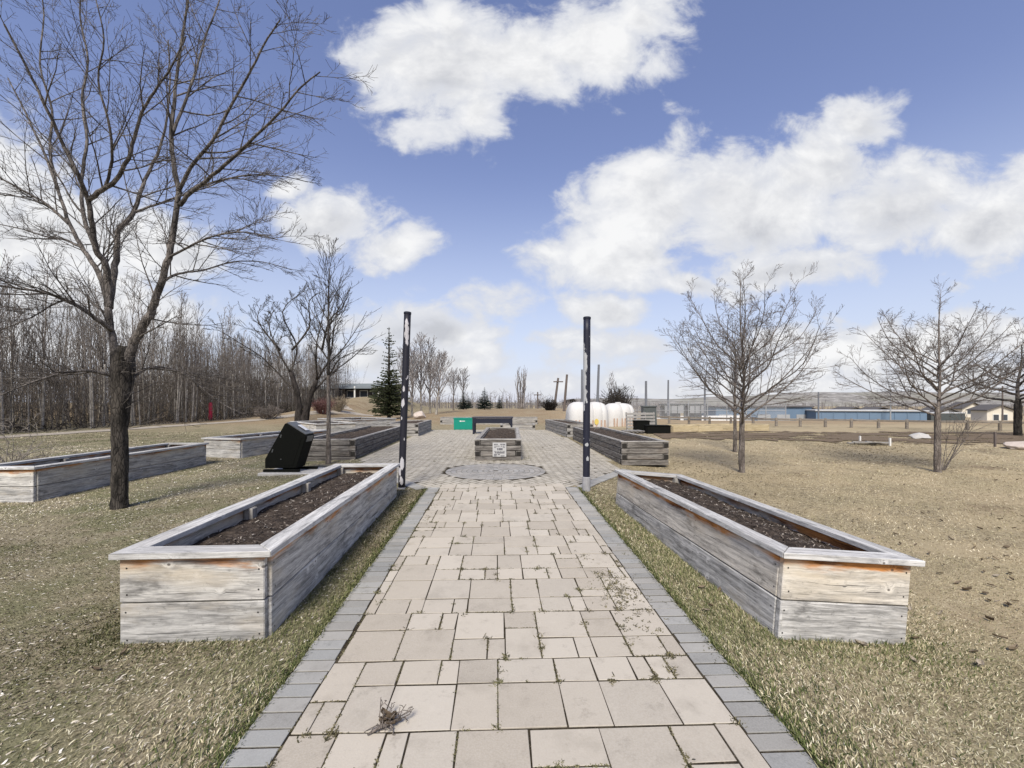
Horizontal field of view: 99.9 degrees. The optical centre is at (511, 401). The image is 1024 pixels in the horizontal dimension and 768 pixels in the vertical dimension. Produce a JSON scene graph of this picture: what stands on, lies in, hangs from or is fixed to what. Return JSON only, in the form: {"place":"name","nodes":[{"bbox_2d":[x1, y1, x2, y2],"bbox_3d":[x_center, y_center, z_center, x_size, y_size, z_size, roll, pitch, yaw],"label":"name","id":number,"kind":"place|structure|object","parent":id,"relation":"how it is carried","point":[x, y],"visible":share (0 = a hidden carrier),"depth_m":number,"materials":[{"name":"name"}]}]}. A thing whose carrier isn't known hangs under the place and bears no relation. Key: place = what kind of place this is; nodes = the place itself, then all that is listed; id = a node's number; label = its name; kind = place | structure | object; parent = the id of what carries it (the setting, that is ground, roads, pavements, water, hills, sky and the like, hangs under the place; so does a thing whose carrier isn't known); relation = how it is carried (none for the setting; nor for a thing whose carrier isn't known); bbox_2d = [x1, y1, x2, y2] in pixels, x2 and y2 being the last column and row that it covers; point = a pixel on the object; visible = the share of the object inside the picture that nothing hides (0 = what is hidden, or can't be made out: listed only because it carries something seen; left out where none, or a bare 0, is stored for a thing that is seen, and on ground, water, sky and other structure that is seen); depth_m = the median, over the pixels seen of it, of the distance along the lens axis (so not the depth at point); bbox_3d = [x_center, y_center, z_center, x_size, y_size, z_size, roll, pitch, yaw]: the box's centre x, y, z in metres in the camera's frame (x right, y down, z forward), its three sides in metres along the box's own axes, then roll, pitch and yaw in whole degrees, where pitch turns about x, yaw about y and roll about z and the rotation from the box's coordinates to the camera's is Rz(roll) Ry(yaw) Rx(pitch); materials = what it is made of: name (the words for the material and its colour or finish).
{"place":"outdoors","nodes":[
{"label":"outdoors","id":0,"kind":"place"},
{"bbox_2d":[0,410,372,437],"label":"gravel path","id":1,"kind":"structure","parent":0,"point":[258,419],"depth_m":25.25,"materials":[{"name":"beige gravel"}]},
{"bbox_2d":[358,430,619,488],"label":"plaza","id":2,"kind":"structure","parent":0,"point":[445,437],"depth_m":10.76,"materials":[{"name":"beige stone"}]},
{"bbox_2d":[472,416,512,433],"bbox_3d":[-0.839,1.025,18.974,1.780,0.750,0.850,0,0,0],"label":"table","id":3,"kind":"object","parent":2,"relation":"on","point":[475,421],"visible":0.82,"depth_m":18.56,"materials":[{"name":"paint"}]},
{"bbox_2d":[446,464,544,479],"bbox_3d":[-0.330,1.391,8.680,2.004,0.009,2.001,0,0,0],"label":"paved circle","id":4,"kind":"object","parent":2,"relation":"in","point":[480,474],"visible":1,"depth_m":8.59,"materials":[{"name":"grey stone"}]},
{"bbox_2d":[474,427,521,460],"bbox_3d":[-0.332,1.146,12.554,1.135,0.538,4.693,0,0,0],"label":"timber bed","id":5,"kind":"object","parent":2,"relation":"on","point":[486,438],"visible":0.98,"depth_m":10.21,"materials":[{"name":"wood"}]},
{"bbox_2d":[493,443,505,456],"bbox_3d":[-0.297,1.130,10.190,0.325,0.335,0.012,0,0,0],"label":"notice","id":6,"kind":"object","parent":5,"relation":"attached to","point":[499,449],"visible":1,"depth_m":10.19,"materials":[{"name":"grey paper"}]},
{"bbox_2d":[0,397,1023,767],"bbox_3d":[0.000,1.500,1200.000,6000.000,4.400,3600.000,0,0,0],"label":"ground","id":7,"kind":"structure","parent":0,"point":[714,467],"depth_m":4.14,"materials":[{"name":"beige plant"}]},
{"bbox_2d":[0,282,19,419],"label":"aspen","id":8,"kind":"object","parent":7,"relation":"on","point":[1,344],"visible":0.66,"depth_m":20.06,"materials":[{"name":"plant"}]},
{"bbox_2d":[0,272,21,432],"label":"aspen","id":9,"kind":"object","parent":7,"relation":"on","point":[1,412],"visible":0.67,"depth_m":19.05,"materials":[{"name":"grey plant"}]},
{"bbox_2d":[1,272,28,429],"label":"aspen","id":10,"kind":"object","parent":7,"relation":"on","point":[11,339],"visible":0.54,"depth_m":21.24,"materials":[{"name":"brown wood"}]},
{"bbox_2d":[0,249,31,423],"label":"aspen","id":11,"kind":"object","parent":7,"relation":"on","point":[13,420],"visible":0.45,"depth_m":22.50,"materials":[{"name":"brown wood"}]},
{"bbox_2d":[11,312,43,429],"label":"aspen","id":12,"kind":"object","parent":7,"relation":"on","point":[27,334],"visible":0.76,"depth_m":20.85,"materials":[{"name":"plant"}]},
{"bbox_2d":[17,317,52,415],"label":"aspen","id":13,"kind":"object","parent":7,"relation":"on","point":[35,333],"visible":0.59,"depth_m":22.35,"materials":[{"name":"grey plant"}]},
{"bbox_2d":[21,280,56,424],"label":"aspen","id":14,"kind":"object","parent":7,"relation":"on","point":[43,320],"visible":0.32,"depth_m":23.94,"materials":[{"name":"grey plant"}]},
{"bbox_2d":[0,408,78,462],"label":"shrub","id":15,"kind":"object","parent":7,"relation":"on","point":[24,455],"visible":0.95,"depth_m":9.57,"materials":[{"name":"brown plant"}]},
{"bbox_2d":[3,247,80,428],"bbox_3d":[-23.359,-3.116,21.448,1.986,9.295,2.567,0,0,30],"label":"aspen","id":16,"kind":"object","parent":7,"relation":"on","point":[43,388],"visible":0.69,"depth_m":21.53,"materials":[{"name":"plant"}]},
{"bbox_2d":[47,284,80,420],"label":"aspen","id":17,"kind":"object","parent":7,"relation":"on","point":[66,328],"visible":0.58,"depth_m":24.56,"materials":[{"name":"plant"}]},
{"bbox_2d":[72,304,92,412],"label":"aspen","id":18,"kind":"object","parent":7,"relation":"on","point":[82,352],"visible":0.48,"depth_m":25.25,"materials":[{"name":"grey plant"}]},
{"bbox_2d":[68,280,99,414],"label":"aspen","id":19,"kind":"object","parent":7,"relation":"on","point":[82,343],"visible":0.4,"depth_m":26.61,"materials":[{"name":"brown plant"}]},
{"bbox_2d":[73,293,105,427],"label":"aspen","id":20,"kind":"object","parent":7,"relation":"on","point":[88,345],"visible":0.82,"depth_m":22.84,"materials":[{"name":"plant"}]},
{"bbox_2d":[64,276,119,426],"bbox_3d":[-22.582,-2.659,22.959,2.312,8.397,1.720,0,0,-27],"label":"aspen","id":21,"kind":"object","parent":7,"relation":"on","point":[92,399],"visible":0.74,"depth_m":22.98,"materials":[{"name":"plant"}]},
{"bbox_2d":[79,281,113,421],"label":"aspen","id":22,"kind":"object","parent":7,"relation":"on","point":[92,286],"visible":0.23,"depth_m":26.88,"materials":[{"name":"brown plant"}]},
{"bbox_2d":[79,271,128,425],"bbox_3d":[-23.267,-3.174,24.608,1.945,9.419,2.606,0,0,-29],"label":"aspen","id":23,"kind":"object","parent":7,"relation":"on","point":[104,379],"visible":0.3,"depth_m":24.57,"materials":[{"name":"brown wood"}]},
{"bbox_2d":[0,443,208,502],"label":"raised bed","id":24,"kind":"object","parent":7,"relation":"on","point":[35,480],"visible":0.93,"depth_m":7.38,"materials":[{"name":"wood"}]},
{"bbox_2d":[114,270,149,424],"bbox_3d":[-22.792,-3.250,25.901,2.657,9.596,1.988,0,0,34],"label":"aspen","id":25,"kind":"object","parent":7,"relation":"on","point":[131,412],"visible":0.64,"depth_m":25.77,"materials":[{"name":"plant"}]},
{"bbox_2d":[139,312,169,421],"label":"aspen","id":26,"kind":"object","parent":7,"relation":"on","point":[153,356],"visible":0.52,"depth_m":29.29,"materials":[{"name":"brown wood"}]},
{"bbox_2d":[144,289,169,421],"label":"aspen","id":27,"kind":"object","parent":7,"relation":"on","point":[152,348],"visible":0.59,"depth_m":27.77,"materials":[{"name":"grey plant"}]},
{"bbox_2d":[0,398,349,433],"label":"undergrowth","id":28,"kind":"object","parent":7,"relation":"on","point":[88,424],"visible":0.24,"depth_m":26.14,"materials":[{"name":"brown plant"}]},
{"bbox_2d":[162,292,200,422],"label":"aspen","id":29,"kind":"object","parent":7,"relation":"on","point":[179,344],"visible":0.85,"depth_m":28.87,"materials":[{"name":"grey plant"}]},
{"bbox_2d":[174,327,189,422],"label":"aspen","id":30,"kind":"object","parent":7,"relation":"on","point":[181,366],"visible":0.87,"depth_m":28.78,"materials":[{"name":"grey plant"}]},
{"bbox_2d":[0,284,368,431],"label":"thicket","id":31,"kind":"object","parent":7,"relation":"on","point":[53,385],"visible":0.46,"depth_m":30.29,"materials":[{"name":"brown plant"}]},
{"bbox_2d":[177,295,197,421],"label":"aspen","id":32,"kind":"object","parent":7,"relation":"on","point":[186,357],"visible":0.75,"depth_m":29.36,"materials":[{"name":"plant"}]},
{"bbox_2d":[0,0,377,509],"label":"bare tree","id":33,"kind":"object","parent":7,"relation":"on","point":[121,374],"visible":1,"depth_m":5.95,"materials":[{"name":"brown plant"}]},
{"bbox_2d":[173,301,212,420],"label":"aspen","id":34,"kind":"object","parent":7,"relation":"on","point":[197,320],"visible":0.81,"depth_m":30.05,"materials":[{"name":"grey plant"}]},
{"bbox_2d":[0,445,419,505],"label":"leaf litter","id":35,"kind":"object","parent":7,"relation":"on","point":[171,477],"visible":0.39,"depth_m":8.20,"materials":[{"name":"brown plant"}]},
{"bbox_2d":[213,306,232,418],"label":"aspen","id":36,"kind":"object","parent":7,"relation":"on","point":[222,353],"visible":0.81,"depth_m":33.77,"materials":[{"name":"grey plant"}]},
{"bbox_2d":[220,302,245,418],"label":"aspen","id":37,"kind":"object","parent":7,"relation":"on","point":[232,361],"visible":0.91,"depth_m":34.66,"materials":[{"name":"plant"}]},
{"bbox_2d":[108,463,399,643],"bbox_3d":[-2.082,1.224,4.576,0.966,0.598,3.870,0,0,-3],"label":"raised bed","id":38,"kind":"object","parent":7,"relation":"on","point":[261,565],"visible":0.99,"depth_m":2.84,"materials":[{"name":"wood"}]},
{"bbox_2d":[201,429,325,457],"bbox_3d":[-7.287,1.226,13.186,1.250,0.548,3.770,0,0,12],"label":"raised bed","id":39,"kind":"object","parent":7,"relation":"on","point":[242,445],"visible":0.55,"depth_m":11.48,"materials":[{"name":"wood"}]},
{"bbox_2d":[251,404,283,418],"bbox_3d":[-18.896,0.757,33.331,2.127,1.261,2.301,0,0,40],"label":"shrub","id":40,"kind":"object","parent":7,"relation":"on","point":[273,415],"visible":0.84,"depth_m":33.13,"materials":[{"name":"plant"}]},
{"bbox_2d":[204,274,377,420],"bbox_3d":[-14.850,-3.834,30.745,10.701,10.932,6.801,0,0,0],"label":"bare tree","id":41,"kind":"object","parent":7,"relation":"on","point":[302,413],"visible":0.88,"depth_m":30.73,"materials":[{"name":"black plant"}]},
{"bbox_2d":[257,467,325,475],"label":"concrete slab","id":42,"kind":"structure","parent":7,"relation":"on","point":[305,471],"depth_m":8.60,"materials":[{"name":"grey concrete"}]},
{"bbox_2d":[263,422,317,471],"bbox_3d":[-4.546,0.907,8.855,0.900,0.995,0.470,0,0,0],"label":"litter bin","id":43,"kind":"object","parent":42,"relation":"on","point":[290,449],"visible":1,"depth_m":8.65,"materials":[{"name":"black metal"}]},
{"bbox_2d":[268,427,300,465],"bbox_3d":[-4.578,0.895,8.653,0.675,0.770,0.006,0,0,0],"label":"door","id":44,"kind":"structure","parent":43,"relation":"in","point":[286,448],"depth_m":8.65,"materials":[{"name":"black paint"}]},
{"bbox_2d":[290,420,356,432],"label":"raised bed","id":45,"kind":"object","parent":7,"relation":"on","point":[337,426],"visible":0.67,"depth_m":19.37,"materials":[{"name":"wood"}]},
{"bbox_2d":[311,397,336,413],"bbox_3d":[-17.027,0.242,38.435,2.293,1.775,2.312,0,0,38],"label":"shrub","id":46,"kind":"object","parent":7,"relation":"on","point":[319,405],"visible":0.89,"depth_m":38.12,"materials":[{"name":"plant"}]},
{"bbox_2d":[289,234,383,463],"bbox_3d":[-4.055,-1.220,10.027,2.011,5.509,1.736,0,0,0],"label":"young tree","id":47,"kind":"object","parent":7,"relation":"on","point":[328,423],"visible":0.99,"depth_m":9.92,"materials":[{"name":"brown plant"}]},
{"bbox_2d":[325,395,349,411],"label":"shrub","id":48,"kind":"object","parent":7,"relation":"on","point":[338,406],"visible":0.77,"depth_m":41.08,"materials":[{"name":"beige plant"}]},
{"bbox_2d":[307,425,399,460],"bbox_3d":[-4.723,1.196,13.675,1.372,0.566,6.198,0,0,-3],"label":"timber bed","id":49,"kind":"object","parent":7,"relation":"on","point":[353,444],"visible":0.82,"depth_m":11.42,"materials":[{"name":"wood"}]},
{"bbox_2d":[317,417,396,427],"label":"raised bed","id":50,"kind":"object","parent":7,"relation":"on","point":[363,421],"visible":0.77,"depth_m":24.07,"materials":[{"name":"wood"}]},
{"bbox_2d":[323,383,410,398],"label":"pavilion","id":51,"kind":"structure","parent":7,"relation":"on","point":[357,390],"depth_m":59.80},
{"bbox_2d":[368,328,409,417],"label":"spruce","id":52,"kind":"object","parent":7,"relation":"on","point":[389,397],"visible":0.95,"depth_m":32.21,"materials":[{"name":"green plant"}]},
{"bbox_2d":[397,311,410,489],"bbox_3d":[-1.752,0.019,7.006,0.224,2.986,0.127,0,0,-32],"label":"pole","id":53,"kind":"object","parent":7,"relation":"on","point":[404,399],"visible":0.91,"depth_m":6.96,"materials":[{"name":"black metal"}]},
{"bbox_2d":[386,420,431,435],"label":"timber bed","id":54,"kind":"object","parent":7,"relation":"on","point":[417,428],"visible":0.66,"depth_m":17.93,"materials":[{"name":"wood"}]},
{"bbox_2d":[401,346,425,415],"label":"aspen","id":55,"kind":"object","parent":7,"relation":"on","point":[412,379],"visible":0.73,"depth_m":35.94,"materials":[{"name":"brown plant"}]},
{"bbox_2d":[409,332,437,410],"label":"aspen","id":56,"kind":"object","parent":7,"relation":"on","point":[420,382],"visible":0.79,"depth_m":36.92,"materials":[{"name":"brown plant"}]},
{"bbox_2d":[414,335,438,413],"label":"aspen","id":57,"kind":"object","parent":7,"relation":"on","point":[428,387],"visible":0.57,"depth_m":37.94,"materials":[{"name":"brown plant"}]},
{"bbox_2d":[426,348,454,414],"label":"aspen","id":58,"kind":"object","parent":7,"relation":"on","point":[437,380],"visible":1,"depth_m":34.91,"materials":[{"name":"brown plant"}]},
{"bbox_2d":[453,418,472,429],"bbox_3d":[-2.463,1.094,21.791,0.980,0.588,0.540,0,0,-2],"label":"crate","id":59,"kind":"object","parent":7,"relation":"on","point":[463,423],"visible":0.96,"depth_m":21.54,"materials":[{"name":"teal plastic"}]},
{"bbox_2d":[476,387,492,409],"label":"spruce","id":60,"kind":"object","parent":7,"relation":"on","point":[484,402],"visible":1,"depth_m":43.84,"materials":[{"name":"green plant"}]},
{"bbox_2d":[440,417,537,424],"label":"timber bed","id":61,"kind":"object","parent":7,"relation":"on","point":[446,420],"visible":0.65,"depth_m":26.48,"materials":[{"name":"wood"}]},
{"bbox_2d":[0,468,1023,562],"bbox_3d":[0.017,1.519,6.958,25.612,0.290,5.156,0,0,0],"label":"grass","id":62,"kind":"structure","parent":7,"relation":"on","point":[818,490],"depth_m":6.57,"materials":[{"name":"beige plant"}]},
{"bbox_2d":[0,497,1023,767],"bbox_3d":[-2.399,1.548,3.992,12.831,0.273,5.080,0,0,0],"label":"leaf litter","id":63,"kind":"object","parent":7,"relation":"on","point":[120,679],"visible":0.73,"depth_m":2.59,"materials":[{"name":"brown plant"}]},
{"bbox_2d":[0,432,1023,475],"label":"grass","id":64,"kind":"structure","parent":7,"relation":"on","point":[319,463],"depth_m":12.87,"materials":[{"name":"beige plant"}]},
{"bbox_2d":[500,423,535,429],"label":"timber bed","id":65,"kind":"object","parent":7,"relation":"on","point":[526,426],"visible":0.87,"depth_m":21.29,"materials":[{"name":"wood"}]},
{"bbox_2d":[219,469,817,767],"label":"path kerb strip","id":66,"kind":"object","parent":7,"relation":"on","point":[306,678],"visible":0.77,"depth_m":2.43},
{"bbox_2d":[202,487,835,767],"bbox_3d":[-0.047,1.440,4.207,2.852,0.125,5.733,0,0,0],"label":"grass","id":67,"kind":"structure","parent":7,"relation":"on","point":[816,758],"depth_m":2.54,"materials":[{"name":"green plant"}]},
{"bbox_2d":[515,369,526,408],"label":"poplar","id":68,"kind":"object","parent":7,"relation":"on","point":[522,394],"visible":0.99,"depth_m":49.83,"materials":[{"name":"grey plant"}]},
{"bbox_2d":[545,419,593,436],"bbox_3d":[2.451,1.142,19.328,1.097,0.546,4.593,0,0,-6],"label":"timber bed","id":69,"kind":"object","parent":7,"relation":"on","point":[562,427],"visible":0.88,"depth_m":18.50,"materials":[{"name":"wood"}]},
{"bbox_2d":[582,316,590,491],"bbox_3d":[1.187,0.079,6.842,0.136,2.868,0.127,0,0,0],"label":"pole","id":70,"kind":"object","parent":7,"relation":"on","point":[586,401],"visible":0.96,"depth_m":6.79,"materials":[{"name":"black metal"}]},
{"bbox_2d":[565,402,608,427],"bbox_3d":[3.826,0.665,22.005,2.050,1.470,1.397,0,0,-6],"label":"water tank","id":71,"kind":"object","parent":7,"relation":"on","point":[598,414],"visible":0.58,"depth_m":21.41,"materials":[{"name":"white plastic"}]},
{"bbox_2d":[599,382,637,404],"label":"shrub","id":72,"kind":"object","parent":7,"relation":"on","point":[618,396],"visible":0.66,"depth_m":47.44,"materials":[{"name":"green plant"}]},
{"bbox_2d":[605,402,633,426],"bbox_3d":[6.211,0.705,25.196,1.750,1.390,1.392,0,0,-14],"label":"water tank","id":73,"kind":"object","parent":7,"relation":"on","point":[617,414],"visible":0.84,"depth_m":24.55,"materials":[{"name":"white plastic"}]},
{"bbox_2d":[572,427,668,465],"bbox_3d":[3.010,1.220,13.210,1.170,0.581,5.998,0,0,-3],"label":"timber bed","id":74,"kind":"object","parent":7,"relation":"on","point":[624,448],"visible":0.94,"depth_m":10.42,"materials":[{"name":"wood"}]},
{"bbox_2d":[625,412,646,429],"bbox_3d":[5.852,0.942,20.266,1.000,0.923,0.236,0,0,-8],"label":"pallet","id":75,"kind":"object","parent":7,"relation":"on","point":[635,417],"visible":0.56,"depth_m":20.22,"materials":[{"name":"grey wood"}]},
{"bbox_2d":[632,420,649,430],"bbox_3d":[6.006,1.127,19.983,0.660,0.545,0.540,0,0,-5],"label":"storage box","id":76,"kind":"object","parent":7,"relation":"on","point":[638,424],"visible":0.76,"depth_m":19.74,"materials":[{"name":"black paint"}]},
{"bbox_2d":[640,406,656,424],"bbox_3d":[7.465,0.805,23.503,0.760,1.190,0.700,0,0,4],"label":"compost bin","id":77,"kind":"object","parent":7,"relation":"on","point":[649,409],"visible":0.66,"depth_m":23.18,"materials":[{"name":"grey wood"}]},
{"bbox_2d":[659,404,685,419],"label":"dugout","id":78,"kind":"object","parent":7,"relation":"on","point":[676,406],"visible":0.6,"depth_m":51.95,"materials":[{"name":"grey plastic"}]},
{"bbox_2d":[685,404,706,419],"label":"dugout","id":79,"kind":"object","parent":7,"relation":"on","point":[697,406],"visible":0.39,"depth_m":51.97,"materials":[{"name":"grey plastic"}]},
{"bbox_2d":[632,401,785,420],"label":"chain link fence","id":80,"kind":"object","parent":7,"relation":"on","point":[688,410],"visible":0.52,"depth_m":45.18,"materials":[{"name":"metal"}]},
{"bbox_2d":[408,388,1023,415],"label":"distant wood","id":81,"kind":"object","parent":7,"relation":"on","point":[510,404],"visible":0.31,"depth_m":127.41,"materials":[{"name":"brown plant"}]},
{"bbox_2d":[708,325,757,451],"bbox_3d":[6.620,-0.361,12.883,1.341,3.900,1.331,0,0,18],"label":"young tree","id":82,"kind":"object","parent":7,"relation":"on","point":[735,448],"visible":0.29,"depth_m":12.78,"materials":[{"name":"brown plant"}]},
{"bbox_2d":[656,259,851,472],"bbox_3d":[5.169,-0.818,9.483,3.743,4.958,3.183,0,0,39],"label":"bare tree","id":83,"kind":"object","parent":7,"relation":"on","point":[742,336],"visible":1,"depth_m":9.44,"materials":[{"name":"brown plant"}]},
{"bbox_2d":[702,406,814,420],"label":"warehouse","id":84,"kind":"structure","parent":7,"relation":"on","point":[795,412],"depth_m":74.00,"materials":[{"name":"blue metal"}]},
{"bbox_2d":[614,469,924,644],"bbox_3d":[2.057,1.294,4.458,0.988,0.598,3.390,5,0,-5],"label":"raised bed","id":85,"kind":"object","parent":7,"relation":"on","point":[784,574],"visible":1,"depth_m":3.04,"materials":[{"name":"wood"}]},
{"bbox_2d":[653,431,1023,444],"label":"tilled soil strip","id":86,"kind":"object","parent":7,"relation":"on","point":[1001,438],"visible":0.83,"depth_m":17.15,"materials":[{"name":"brown soil"}]},
{"bbox_2d":[643,425,670,433],"bbox_3d":[6.456,1.212,19.122,1.070,0.375,0.600,0,0,3],"label":"storage box","id":87,"kind":"object","parent":86,"relation":"on","point":[650,429],"visible":0.96,"depth_m":18.85,"materials":[{"name":"black paint"}]},
{"bbox_2d":[671,423,768,431],"bbox_3d":[9.883,1.260,20.994,5.425,0.310,1.140,0,0,-15],"label":"garden bed","id":88,"kind":"object","parent":86,"relation":"on","point":[711,427],"visible":0.76,"depth_m":20.47,"materials":[{"name":"brown wood"}]},
{"bbox_2d":[657,416,1023,430],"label":"rail fence","id":89,"kind":"object","parent":7,"relation":"on","point":[906,421],"visible":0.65,"depth_m":23.33,"materials":[{"name":"brown wood"}]},
{"bbox_2d":[805,409,929,420],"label":"long shed","id":90,"kind":"structure","parent":7,"relation":"on","point":[866,414],"depth_m":68.12,"materials":[{"name":"blue metal"}]},
{"bbox_2d":[829,277,1023,472],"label":"bare tree","id":91,"kind":"object","parent":7,"relation":"on","point":[937,466],"visible":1,"depth_m":9.65,"materials":[{"name":"brown plant"}]},
{"bbox_2d":[927,412,964,420],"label":"parked trailer","id":92,"kind":"object","parent":7,"relation":"on","point":[945,416],"visible":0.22,"depth_m":67.95,"materials":[{"name":"grey metal"}]},
{"bbox_2d":[930,403,993,470],"bbox_3d":[10.247,0.818,9.945,0.884,1.568,0.882,0,0,17],"label":"shrub","id":93,"kind":"object","parent":7,"relation":"on","point":[951,458],"visible":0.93,"depth_m":9.87,"materials":[{"name":"brown plant"}]},
{"bbox_2d":[948,402,978,416],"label":"house","id":94,"kind":"structure","parent":7,"relation":"on","point":[967,406],"depth_m":103.99,"materials":[{"name":"beige"}]},
{"bbox_2d":[930,340,1023,435],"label":"bare tree","id":95,"kind":"object","parent":7,"relation":"on","point":[1017,416],"visible":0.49,"depth_m":17.70,"materials":[{"name":"brown plant"}]},
{"bbox_2d":[966,404,1013,420],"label":"house","id":96,"kind":"structure","parent":7,"relation":"on","point":[988,412],"depth_m":62.00,"materials":[{"name":"beige"}]},
{"bbox_2d":[1003,441,1023,449],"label":"boulder","id":97,"kind":"object","parent":7,"relation":"on","point":[1016,445],"visible":0.93,"depth_m":13.35,"materials":[{"name":"white stone"}]},
{"bbox_2d":[0,0,1023,402],"label":"sky","id":98,"kind":"structure","parent":0,"point":[511,174],"materials":[{"name":"blue"}]},
{"bbox_2d":[219,430,821,767],"bbox_3d":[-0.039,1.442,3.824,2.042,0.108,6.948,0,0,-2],"label":"path","id":99,"kind":"structure","parent":0,"point":[629,703],"depth_m":2.41,"materials":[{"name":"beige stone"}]},
{"bbox_2d":[364,698,413,735],"bbox_3d":[-0.563,1.442,1.970,0.156,0.137,0.195,0,0,26],"label":"dead plant","id":100,"kind":"object","parent":99,"relation":"on","point":[387,718],"visible":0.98,"depth_m":1.96,"materials":[{"name":"brown plant"}]},
{"bbox_2d":[265,446,747,767],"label":"weeds","id":101,"kind":"object","parent":99,"relation":"on","point":[328,738],"visible":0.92,"depth_m":2.79,"materials":[{"name":"plant"}]},
{"bbox_2d":[566,391,1023,405],"bbox_3d":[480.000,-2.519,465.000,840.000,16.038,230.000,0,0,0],"label":"hills","id":102,"kind":"structure","parent":0,"point":[839,398],"depth_m":389.75,"materials":[{"name":"grey"}]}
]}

